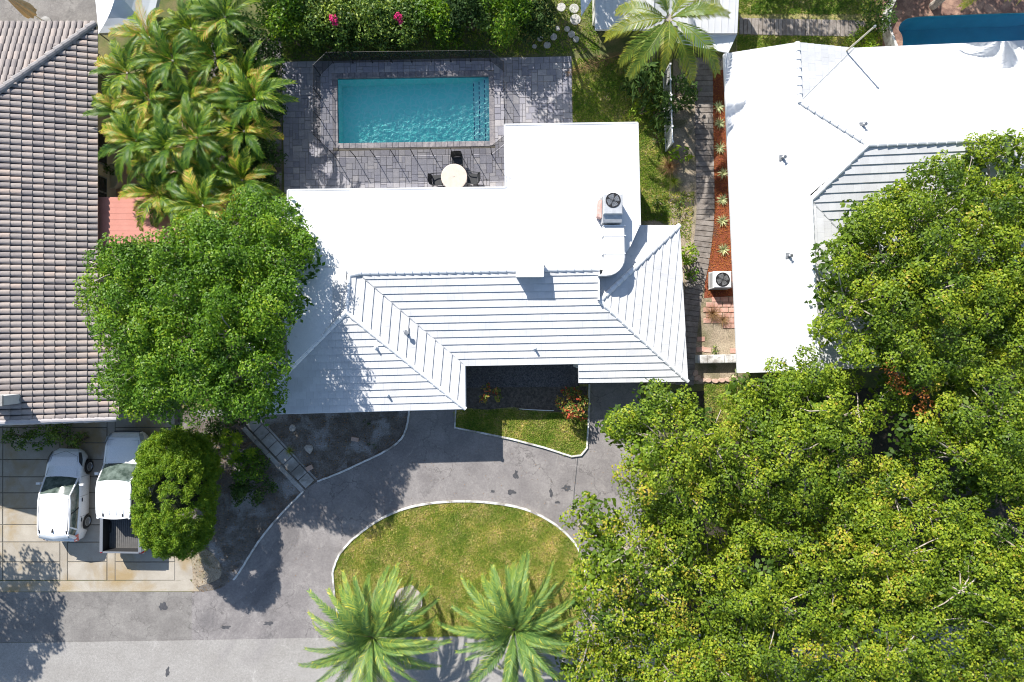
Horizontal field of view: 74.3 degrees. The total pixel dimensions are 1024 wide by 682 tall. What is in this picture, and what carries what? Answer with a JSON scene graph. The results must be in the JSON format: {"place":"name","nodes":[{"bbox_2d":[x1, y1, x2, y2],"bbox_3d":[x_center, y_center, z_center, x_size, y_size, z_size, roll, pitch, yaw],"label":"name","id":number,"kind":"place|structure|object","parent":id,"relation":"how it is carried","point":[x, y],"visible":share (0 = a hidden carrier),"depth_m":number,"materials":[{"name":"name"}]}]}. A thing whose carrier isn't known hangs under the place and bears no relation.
{"place":"outdoors","nodes":[
{"label":"outdoors","id":0,"kind":"place"},
{"bbox_2d":[0,0,96,23],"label":"patio","id":1,"kind":"structure","parent":0,"point":[69,10],"depth_m":32.99,"materials":[{"name":"concrete"}]},
{"bbox_2d":[116,115,185,242],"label":"side patio","id":2,"kind":"structure","parent":0,"point":[125,178],"depth_m":32.99,"materials":[{"name":"tile"}]},
{"bbox_2d":[83,81,153,144],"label":"areca palm","id":3,"kind":"object","parent":2,"relation":"on","point":[107,103],"visible":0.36,"depth_m":29.73,"materials":[{"name":"green plant"}]},
{"bbox_2d":[97,106,166,182],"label":"areca palm","id":4,"kind":"object","parent":2,"relation":"on","point":[124,127],"visible":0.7,"depth_m":29.19,"materials":[{"name":"green plant"}]},
{"bbox_2d":[211,38,281,216],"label":"yard soil","id":5,"kind":"structure","parent":0,"point":[278,168],"depth_m":33.00,"materials":[{"name":"brown soil"}]},
{"bbox_2d":[159,0,222,68],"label":"areca palm","id":6,"kind":"object","parent":5,"relation":"on","point":[188,18],"visible":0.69,"depth_m":29.71,"materials":[{"name":"green plant"}]},
{"bbox_2d":[152,66,230,135],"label":"areca palm","id":7,"kind":"object","parent":5,"relation":"on","point":[192,89],"visible":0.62,"depth_m":29.37,"materials":[{"name":"green plant"}]},
{"bbox_2d":[159,91,236,175],"bbox_3d":[-13.537,-8.855,30.637,3.444,4.727,3.122,42,90,0],"label":"areca palm","id":8,"kind":"object","parent":5,"relation":"on","point":[203,116],"visible":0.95,"depth_m":28.79,"materials":[{"name":"green plant"}]},
{"bbox_2d":[161,151,240,219],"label":"areca palm","id":9,"kind":"object","parent":5,"relation":"on","point":[218,188],"visible":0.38,"depth_m":29.45,"materials":[{"name":"green plant"}]},
{"bbox_2d":[171,24,254,88],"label":"areca palm","id":10,"kind":"object","parent":5,"relation":"on","point":[208,47],"visible":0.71,"depth_m":29.45,"materials":[{"name":"green plant"}]},
{"bbox_2d":[179,70,253,147],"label":"areca palm","id":11,"kind":"object","parent":5,"relation":"on","point":[224,78],"visible":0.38,"depth_m":29.66,"materials":[{"name":"green plant"}]},
{"bbox_2d":[188,137,258,200],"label":"areca palm","id":12,"kind":"object","parent":5,"relation":"on","point":[230,180],"visible":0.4,"depth_m":29.66,"materials":[{"name":"green plant"}]},
{"bbox_2d":[185,0,264,53],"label":"areca palm","id":13,"kind":"object","parent":5,"relation":"on","point":[223,7],"visible":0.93,"depth_m":29.39,"materials":[{"name":"green plant"}]},
{"bbox_2d":[208,6,270,72],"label":"palm tree","id":14,"kind":"object","parent":5,"relation":"on","point":[246,13],"visible":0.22,"depth_m":30.00,"materials":[{"name":"green plant"}]},
{"bbox_2d":[197,145,286,212],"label":"areca palm","id":15,"kind":"object","parent":5,"relation":"on","point":[253,173],"visible":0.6,"depth_m":29.75,"materials":[{"name":"green plant"}]},
{"bbox_2d":[208,92,283,164],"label":"areca palm","id":16,"kind":"object","parent":5,"relation":"on","point":[236,136],"visible":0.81,"depth_m":29.55,"materials":[{"name":"green plant"}]},
{"bbox_2d":[210,37,286,113],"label":"areca palm","id":17,"kind":"object","parent":5,"relation":"on","point":[253,70],"visible":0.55,"depth_m":29.81,"materials":[{"name":"green plant"}]},
{"bbox_2d":[205,61,298,137],"bbox_3d":[-11.255,-10.560,30.907,3.795,4.186,3.334,0,90,0],"label":"areca palm","id":18,"kind":"object","parent":5,"relation":"on","point":[261,94],"visible":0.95,"depth_m":29.22,"materials":[{"name":"green plant"}]},
{"bbox_2d":[231,27,285,78],"bbox_3d":[-11.660,-13.163,31.279,2.251,3.461,2.520,0,90,0],"label":"shrub","id":19,"kind":"object","parent":5,"relation":"on","point":[249,45],"visible":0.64,"depth_m":30.80,"materials":[{"name":"green plant"}]},
{"bbox_2d":[245,134,288,169],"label":"dark tree","id":20,"kind":"object","parent":5,"relation":"on","point":[266,145],"visible":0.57,"depth_m":31.27,"materials":[{"name":"green plant"}]},
{"bbox_2d":[192,382,657,639],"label":"driveway","id":21,"kind":"structure","parent":0,"point":[322,520],"depth_m":32.99,"materials":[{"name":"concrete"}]},
{"bbox_2d":[281,0,599,60],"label":"grass","id":22,"kind":"structure","parent":0,"point":[514,46],"depth_m":32.97,"materials":[{"name":"green plant"}]},
{"bbox_2d":[475,0,534,51],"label":"hedge shrub","id":23,"kind":"object","parent":22,"relation":"on","point":[506,9],"visible":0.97,"depth_m":30.92,"materials":[{"name":"green plant"}]},
{"bbox_2d":[331,500,584,638],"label":"island lawn","id":24,"kind":"structure","parent":0,"point":[492,526],"depth_m":32.97,"materials":[{"name":"plant"}]},
{"bbox_2d":[298,562,451,681],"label":"date palm","id":25,"kind":"object","parent":24,"relation":"on","point":[354,641],"visible":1,"depth_m":28.50,"materials":[{"name":"green plant"}]},
{"bbox_2d":[435,549,580,681],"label":"date palm","id":26,"kind":"object","parent":24,"relation":"on","point":[508,607],"visible":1,"depth_m":28.43,"materials":[{"name":"green plant"}]},
{"bbox_2d":[0,626,1023,681],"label":"road","id":27,"kind":"structure","parent":0,"point":[255,660],"depth_m":32.99,"materials":[{"name":"grey asphalt"}]},
{"bbox_2d":[0,0,1023,642],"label":"ground","id":28,"kind":"structure","parent":0,"point":[616,46],"depth_m":33.00,"materials":[{"name":"green plant"}]},
{"bbox_2d":[0,20,118,425],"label":"house","id":29,"kind":"structure","parent":28,"relation":"on","point":[54,181],"depth_m":29.62,"materials":[{"name":"grey tile"}]},
{"bbox_2d":[98,197,186,245],"bbox_3d":[-17.155,-5.439,31.772,3.530,2.456,2.141,0,90,0],"label":"lean to roof","id":30,"kind":"object","parent":29,"relation":"attached to","point":[116,217],"visible":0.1,"depth_m":30.59,"materials":[{"name":"ceramic"}]},
{"bbox_2d":[0,409,177,579],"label":"parking pad","id":31,"kind":"object","parent":28,"relation":"on","point":[27,552],"visible":0.42,"depth_m":32.98,"materials":[{"name":"concrete"}]},
{"bbox_2d":[36,448,93,541],"bbox_3d":[-21.354,7.359,32.189,2.260,1.570,4.390,2,90,0],"label":"parked car","id":32,"kind":"object","parent":31,"relation":"on","point":[63,506],"visible":1,"depth_m":31.85,"materials":[{"name":"white paint"}]},
{"bbox_2d":[94,430,149,553],"bbox_3d":[-18.401,7.227,32.048,2.440,1.853,5.860,1,90,0],"label":"pickup truck","id":33,"kind":"object","parent":31,"relation":"on","point":[113,492],"visible":0.62,"depth_m":31.82,"materials":[{"name":"white paint"}]},
{"bbox_2d":[0,592,191,642],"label":"road shoulder","id":34,"kind":"object","parent":28,"relation":"on","point":[76,616],"visible":1,"depth_m":32.99},
{"bbox_2d":[0,579,198,591],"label":"concrete apron","id":35,"kind":"object","parent":28,"relation":"on","point":[80,586],"visible":1,"depth_m":32.99,"materials":[{"name":"beige concrete"}]},
{"bbox_2d":[88,33,168,112],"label":"areca palm","id":36,"kind":"object","parent":28,"relation":"on","point":[111,82],"visible":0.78,"depth_m":29.36,"materials":[{"name":"green plant"}]},
{"bbox_2d":[95,0,170,50],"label":"party canopy","id":37,"kind":"object","parent":28,"relation":"on","point":[111,13],"visible":0.54,"depth_m":30.71,"materials":[{"name":"fabric"}]},
{"bbox_2d":[108,0,188,74],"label":"areca palm","id":38,"kind":"object","parent":28,"relation":"on","point":[151,16],"visible":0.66,"depth_m":29.45,"materials":[{"name":"green plant"}]},
{"bbox_2d":[111,66,191,134],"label":"areca palm","id":39,"kind":"object","parent":28,"relation":"on","point":[142,108],"visible":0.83,"depth_m":29.24,"materials":[{"name":"green plant"}]},
{"bbox_2d":[118,167,186,231],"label":"areca palm","id":40,"kind":"object","parent":28,"relation":"on","point":[137,191],"visible":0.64,"depth_m":29.74,"materials":[{"name":"green plant"}]},
{"bbox_2d":[117,115,193,188],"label":"areca palm","id":41,"kind":"object","parent":28,"relation":"on","point":[134,169],"visible":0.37,"depth_m":29.44,"materials":[{"name":"green plant"}]},
{"bbox_2d":[126,18,212,104],"bbox_3d":[-14.894,-12.248,30.726,3.268,4.549,3.184,17,90,0],"label":"areca palm","id":42,"kind":"object","parent":28,"relation":"on","point":[180,56],"visible":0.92,"depth_m":29.01,"materials":[{"name":"green plant"}]},
{"bbox_2d":[133,103,210,178],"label":"areca palm","id":43,"kind":"object","parent":28,"relation":"on","point":[161,155],"visible":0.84,"depth_m":28.91,"materials":[{"name":"green plant"}]},
{"bbox_2d":[140,130,213,201],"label":"areca palm","id":44,"kind":"object","parent":28,"relation":"on","point":[171,176],"visible":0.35,"depth_m":29.45,"materials":[{"name":"green plant"}]},
{"bbox_2d":[72,184,324,428],"bbox_3d":[-12.845,-1.507,29.088,9.972,8.024,10.413,0,90,0],"label":"ficus tree","id":45,"kind":"object","parent":28,"relation":"on","point":[226,310],"visible":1,"depth_m":26.59,"materials":[{"name":"green plant"}]},
{"bbox_2d":[163,167,239,226],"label":"areca palm","id":46,"kind":"object","parent":28,"relation":"on","point":[184,193],"visible":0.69,"depth_m":28.69,"materials":[{"name":"green plant"}]},
{"bbox_2d":[250,0,311,51],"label":"hedge shrub","id":47,"kind":"object","parent":28,"relation":"on","point":[277,9],"visible":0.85,"depth_m":31.01,"materials":[{"name":"green plant"}]},
{"bbox_2d":[192,409,407,592],"bbox_3d":[-10.312,7.500,32.996,10.625,0.001,9.562,0,90,0],"label":"soil bed","id":48,"kind":"object","parent":28,"relation":"on","point":[389,424],"visible":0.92,"depth_m":33.00,"materials":[{"name":"brown plant"}]},
{"bbox_2d":[129,426,221,561],"bbox_3d":[-14.981,6.810,30.656,3.674,4.689,6.067,0,90,0],"label":"columnar bush","id":49,"kind":"object","parent":48,"relation":"on","point":[185,484],"visible":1,"depth_m":29.22,"materials":[{"name":"green plant"}]},
{"bbox_2d":[192,549,221,586],"bbox_3d":[-14.901,11.091,32.992,1.447,0.001,1.880,0,90,0],"label":"sandy patch","id":50,"kind":"object","parent":48,"relation":"on","point":[198,561],"visible":0.89,"depth_m":32.99,"materials":[{"name":"beige soil"}]},
{"bbox_2d":[229,447,264,485],"bbox_3d":[-12.520,5.927,32.068,1.718,1.896,1.794,0,90,0],"label":"bed shrub","id":51,"kind":"object","parent":48,"relation":"on","point":[242,474],"visible":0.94,"depth_m":31.67,"materials":[{"name":"green plant"}]},
{"bbox_2d":[242,419,316,491],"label":"front walk","id":52,"kind":"structure","parent":48,"relation":"on","point":[276,448],"depth_m":32.95,"materials":[{"name":"grey concrete"}]},
{"bbox_2d":[283,0,340,52],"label":"hedge shrub","id":53,"kind":"object","parent":28,"relation":"on","point":[315,14],"visible":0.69,"depth_m":31.19,"materials":[{"name":"green plant"}]},
{"bbox_2d":[313,0,367,51],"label":"hedge shrub","id":54,"kind":"object","parent":28,"relation":"on","point":[343,23],"visible":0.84,"depth_m":31.31,"materials":[{"name":"green plant"}]},
{"bbox_2d":[347,0,410,50],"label":"hedge shrub","id":55,"kind":"object","parent":28,"relation":"on","point":[374,15],"visible":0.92,"depth_m":31.36,"materials":[{"name":"green plant"}]},
{"bbox_2d":[376,0,434,50],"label":"hedge shrub","id":56,"kind":"object","parent":28,"relation":"on","point":[407,5],"visible":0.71,"depth_m":31.52,"materials":[{"name":"green plant"}]},
{"bbox_2d":[282,56,572,203],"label":"pool deck","id":57,"kind":"structure","parent":28,"relation":"on","point":[538,90],"depth_m":32.97,"materials":[{"name":"stone"}]},
{"bbox_2d":[313,50,504,157],"bbox_3d":[-4.844,-11.312,32.345,9.070,1.240,4.758,0,90,0],"label":"pool fence","id":58,"kind":"object","parent":57,"relation":"on","point":[324,62],"visible":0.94,"depth_m":32.30,"materials":[{"name":"black"}]},
{"bbox_2d":[332,70,494,148],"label":"swimming pool","id":59,"kind":"structure","parent":57,"relation":"in","point":[409,109],"depth_m":34.00,"materials":[{"name":"liquid"}]},
{"bbox_2d":[441,164,466,186],"bbox_3d":[-2.765,-7.836,32.601,1.250,0.728,1.250,-3,90,0],"label":"patio table","id":60,"kind":"object","parent":57,"relation":"on","point":[453,175],"visible":0.87,"depth_m":32.24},
{"bbox_2d":[405,0,466,49],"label":"hedge shrub","id":61,"kind":"object","parent":28,"relation":"on","point":[435,5],"visible":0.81,"depth_m":31.47,"materials":[{"name":"green plant"}]},
{"bbox_2d":[331,500,585,612],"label":"island kerb","id":62,"kind":"structure","parent":28,"relation":"on","point":[448,501],"depth_m":32.89,"materials":[{"name":"white concrete"}]},
{"bbox_2d":[247,122,689,414],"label":"house","id":63,"kind":"structure","parent":28,"relation":"on","point":[421,298],"depth_m":29.58,"materials":[{"name":"white paint"}]},
{"bbox_2d":[596,193,622,224],"bbox_3d":[4.191,-5.665,29.056,1.042,1.008,1.213,0,90,0],"label":"rooftop air conditioner","id":64,"kind":"object","parent":63,"relation":"on","point":[609,209],"visible":1,"depth_m":28.62,"materials":[{"name":"white metal"}]},
{"bbox_2d":[598,225,625,276],"bbox_3d":[4.315,-3.891,29.344,1.153,0.672,2.174,0,90,0],"label":"roof duct","id":65,"kind":"object","parent":63,"relation":"on","point":[613,239],"visible":1,"depth_m":29.03,"materials":[{"name":"white metal"}]},
{"bbox_2d":[440,0,499,41],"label":"hedge shrub","id":66,"kind":"object","parent":28,"relation":"on","point":[470,14],"visible":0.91,"depth_m":31.06,"materials":[{"name":"green plant"}]},
{"bbox_2d":[466,364,578,387],"bbox_3d":[0.266,1.250,32.960,6.031,0.001,2.062,0,90,0],"label":"gravel bed","id":67,"kind":"object","parent":28,"relation":"on","point":[562,375],"visible":0.4,"depth_m":32.96,"materials":[{"name":"black gravel"}]},
{"bbox_2d":[510,0,557,45],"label":"hedge shrub","id":68,"kind":"object","parent":28,"relation":"on","point":[539,21],"visible":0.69,"depth_m":31.54,"materials":[{"name":"green plant"}]},
{"bbox_2d":[552,491,728,681],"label":"canopy tree","id":69,"kind":"object","parent":28,"relation":"on","point":[666,542],"visible":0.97,"depth_m":27.18,"materials":[{"name":"green plant"}]},
{"bbox_2d":[592,0,738,34],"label":"garden shed","id":70,"kind":"structure","parent":28,"relation":"on","point":[604,18],"depth_m":30.58,"materials":[{"name":"white paint"}]},
{"bbox_2d":[670,34,736,68],"bbox_3d":[8.846,-13.585,31.915,2.841,2.170,0.831,0,90,0],"label":"lean to awning","id":71,"kind":"object","parent":70,"relation":"attached to","point":[723,43],"visible":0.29,"depth_m":30.95,"materials":[{"name":"fabric"}]},
{"bbox_2d":[595,378,747,541],"bbox_3d":[6.935,5.263,29.350,5.941,7.499,7.544,-15,90,0],"label":"canopy tree","id":72,"kind":"object","parent":28,"relation":"on","point":[671,446],"visible":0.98,"depth_m":26.98,"materials":[{"name":"green plant"}]},
{"bbox_2d":[576,607,770,681],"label":"canopy tree","id":73,"kind":"object","parent":28,"relation":"on","point":[709,666],"visible":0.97,"depth_m":26.94,"materials":[{"name":"green plant"}]},
{"bbox_2d":[672,386,1023,629],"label":"shaded yard","id":74,"kind":"structure","parent":28,"relation":"on","point":[880,444],"depth_m":32.99,"materials":[{"name":"green plant"}]},
{"bbox_2d":[703,383,752,434],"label":"side grass","id":75,"kind":"structure","parent":74,"relation":"on","point":[709,387],"depth_m":32.97,"materials":[{"name":"green plant"}]},
{"bbox_2d":[699,509,859,681],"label":"canopy tree","id":76,"kind":"object","parent":74,"relation":"on","point":[756,613],"visible":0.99,"depth_m":26.94,"materials":[{"name":"green plant"}]},
{"bbox_2d":[720,342,888,540],"bbox_3d":[12.144,4.282,29.367,7.522,7.466,8.494,0,90,0],"label":"canopy tree","id":77,"kind":"object","parent":74,"relation":"on","point":[771,430],"visible":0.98,"depth_m":27.08,"materials":[{"name":"green plant"}]},
{"bbox_2d":[798,592,971,681],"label":"canopy tree","id":78,"kind":"object","parent":74,"relation":"on","point":[882,654],"visible":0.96,"depth_m":26.69,"materials":[{"name":"green plant"}]},
{"bbox_2d":[806,447,980,618],"bbox_3d":[15.590,7.552,29.380,6.874,7.440,5.930,-40,90,0],"label":"canopy tree","id":79,"kind":"object","parent":74,"relation":"on","point":[865,540],"visible":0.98,"depth_m":26.78,"materials":[{"name":"green plant"}]},
{"bbox_2d":[885,351,1023,514],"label":"canopy tree","id":80,"kind":"object","parent":74,"relation":"on","point":[996,465],"visible":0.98,"depth_m":26.98,"materials":[{"name":"green plant"}]},
{"bbox_2d":[902,503,1023,681],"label":"canopy tree","id":81,"kind":"object","parent":74,"relation":"on","point":[962,582],"visible":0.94,"depth_m":26.84,"materials":[{"name":"green plant"}]},
{"bbox_2d":[723,40,1023,372],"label":"house","id":82,"kind":"structure","parent":28,"relation":"on","point":[816,134],"depth_m":29.57,"materials":[{"name":"white paint"}]},
{"bbox_2d":[804,132,989,413],"bbox_3d":[16.290,-2.782,29.037,7.863,8.126,11.930,0,90,0],"label":"canopy tree","id":83,"kind":"object","parent":28,"relation":"on","point":[899,208],"visible":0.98,"depth_m":26.75,"materials":[{"name":"green plant"}]},
{"bbox_2d":[899,13,1023,45],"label":"neighbour pool","id":84,"kind":"structure","parent":28,"relation":"in","point":[944,29],"depth_m":34.50,"materials":[{"name":"blue liquid"}]},
{"bbox_2d":[935,127,1023,372],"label":"canopy tree","id":85,"kind":"object","parent":28,"relation":"on","point":[994,278],"visible":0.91,"depth_m":26.84,"materials":[{"name":"green plant"}]},
{"bbox_2d":[453,384,588,457],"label":"front lawn","id":86,"kind":"structure","parent":0,"point":[538,411],"depth_m":32.97,"materials":[{"name":"plant"}]},
{"bbox_2d":[466,386,587,412],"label":"garden bed","id":87,"kind":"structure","parent":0,"point":[540,398],"depth_m":32.96,"materials":[{"name":"black soil"}]},
{"bbox_2d":[454,384,589,456],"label":"front lawn kerb","id":88,"kind":"structure","parent":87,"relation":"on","point":[536,445],"depth_m":32.90,"materials":[{"name":"white concrete"}]},
{"bbox_2d":[554,386,590,421],"bbox_3d":[2.870,3.012,32.222,1.714,1.597,1.750,0,90,0],"label":"croton","id":89,"kind":"object","parent":87,"relation":"on","point":[572,410],"visible":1,"depth_m":31.98,"materials":[{"name":"green plant"}]},
{"bbox_2d":[571,57,672,221],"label":"back lawn","id":90,"kind":"structure","parent":0,"point":[652,135],"depth_m":33.00,"materials":[{"name":"plant"}]},
{"bbox_2d":[620,58,666,106],"bbox_3d":[6.159,-12.149,31.782,2.093,2.462,2.164,0,90,0],"label":"understory plant","id":91,"kind":"object","parent":90,"relation":"on","point":[647,73],"visible":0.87,"depth_m":31.51,"materials":[{"name":"green plant"}]},
{"bbox_2d":[638,89,679,134],"bbox_3d":[7.142,-10.908,32.002,1.791,2.023,2.112,-39,90,0],"label":"understory plant","id":92,"kind":"object","parent":90,"relation":"on","point":[664,97],"visible":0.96,"depth_m":31.75,"materials":[{"name":"green plant"}]},
{"bbox_2d":[602,0,730,83],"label":"coconut palm","id":93,"kind":"object","parent":90,"relation":"on","point":[660,31],"visible":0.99,"depth_m":27.95,"materials":[{"name":"green plant"}]},
{"bbox_2d":[641,59,741,383],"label":"side yard soil","id":94,"kind":"structure","parent":0,"point":[715,334],"depth_m":32.99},
{"bbox_2d":[658,190,695,242],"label":"weedy grass","id":95,"kind":"structure","parent":94,"relation":"on","point":[684,220],"depth_m":32.97,"materials":[{"name":"green plant"}]},
{"bbox_2d":[667,69,701,110],"bbox_3d":[8.164,-11.886,31.904,1.391,2.217,1.859,-37,90,0],"label":"understory plant","id":96,"kind":"object","parent":94,"relation":"on","point":[683,87],"visible":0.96,"depth_m":31.57,"materials":[{"name":"green plant"}]},
{"bbox_2d":[676,59,714,384],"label":"side walk","id":97,"kind":"structure","parent":94,"relation":"on","point":[705,184],"depth_m":32.95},
{"bbox_2d":[696,297,735,352],"bbox_3d":[10.139,-0.762,32.976,2.307,0.050,2.785,0,90,0],"label":"brick patch","id":98,"kind":"object","parent":94,"relation":"on","point":[717,301],"visible":0.81,"depth_m":32.96,"materials":[{"name":"pink brick"}]},
{"bbox_2d":[704,70,732,297],"bbox_3d":[10.250,-7.688,32.991,1.750,0.001,11.187,0,90,0],"label":"mulch bed","id":99,"kind":"object","parent":94,"relation":"on","point":[713,293],"visible":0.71,"depth_m":32.99,"materials":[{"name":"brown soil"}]},
{"bbox_2d":[708,271,730,289],"bbox_3d":[10.038,-2.929,32.576,0.920,0.808,0.860,0,90,0],"label":"ground air conditioner","id":100,"kind":"object","parent":99,"relation":"on","point":[719,280],"visible":1,"depth_m":32.20,"materials":[{"name":"paint"}]},
{"bbox_2d":[736,0,882,51],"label":"neighbour lawn","id":101,"kind":"structure","parent":0,"point":[838,16],"depth_m":32.99,"materials":[{"name":"plant"}]},
{"bbox_2d":[739,18,865,36],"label":"board walk","id":102,"kind":"structure","parent":101,"relation":"on","point":[797,27],"depth_m":32.96,"materials":[{"name":"grey wood"}]},
{"bbox_2d":[855,0,898,38],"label":"lime shrub","id":103,"kind":"object","parent":101,"relation":"on","point":[872,23],"visible":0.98,"depth_m":31.87,"materials":[{"name":"green plant"}]},
{"bbox_2d":[738,0,883,14],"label":"neighbour grass","id":104,"kind":"structure","parent":0,"point":[820,6],"depth_m":32.97,"materials":[{"name":"green plant"}]},
{"bbox_2d":[874,0,1023,46],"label":"terracotta patio","id":105,"kind":"structure","parent":0,"point":[905,9],"depth_m":32.98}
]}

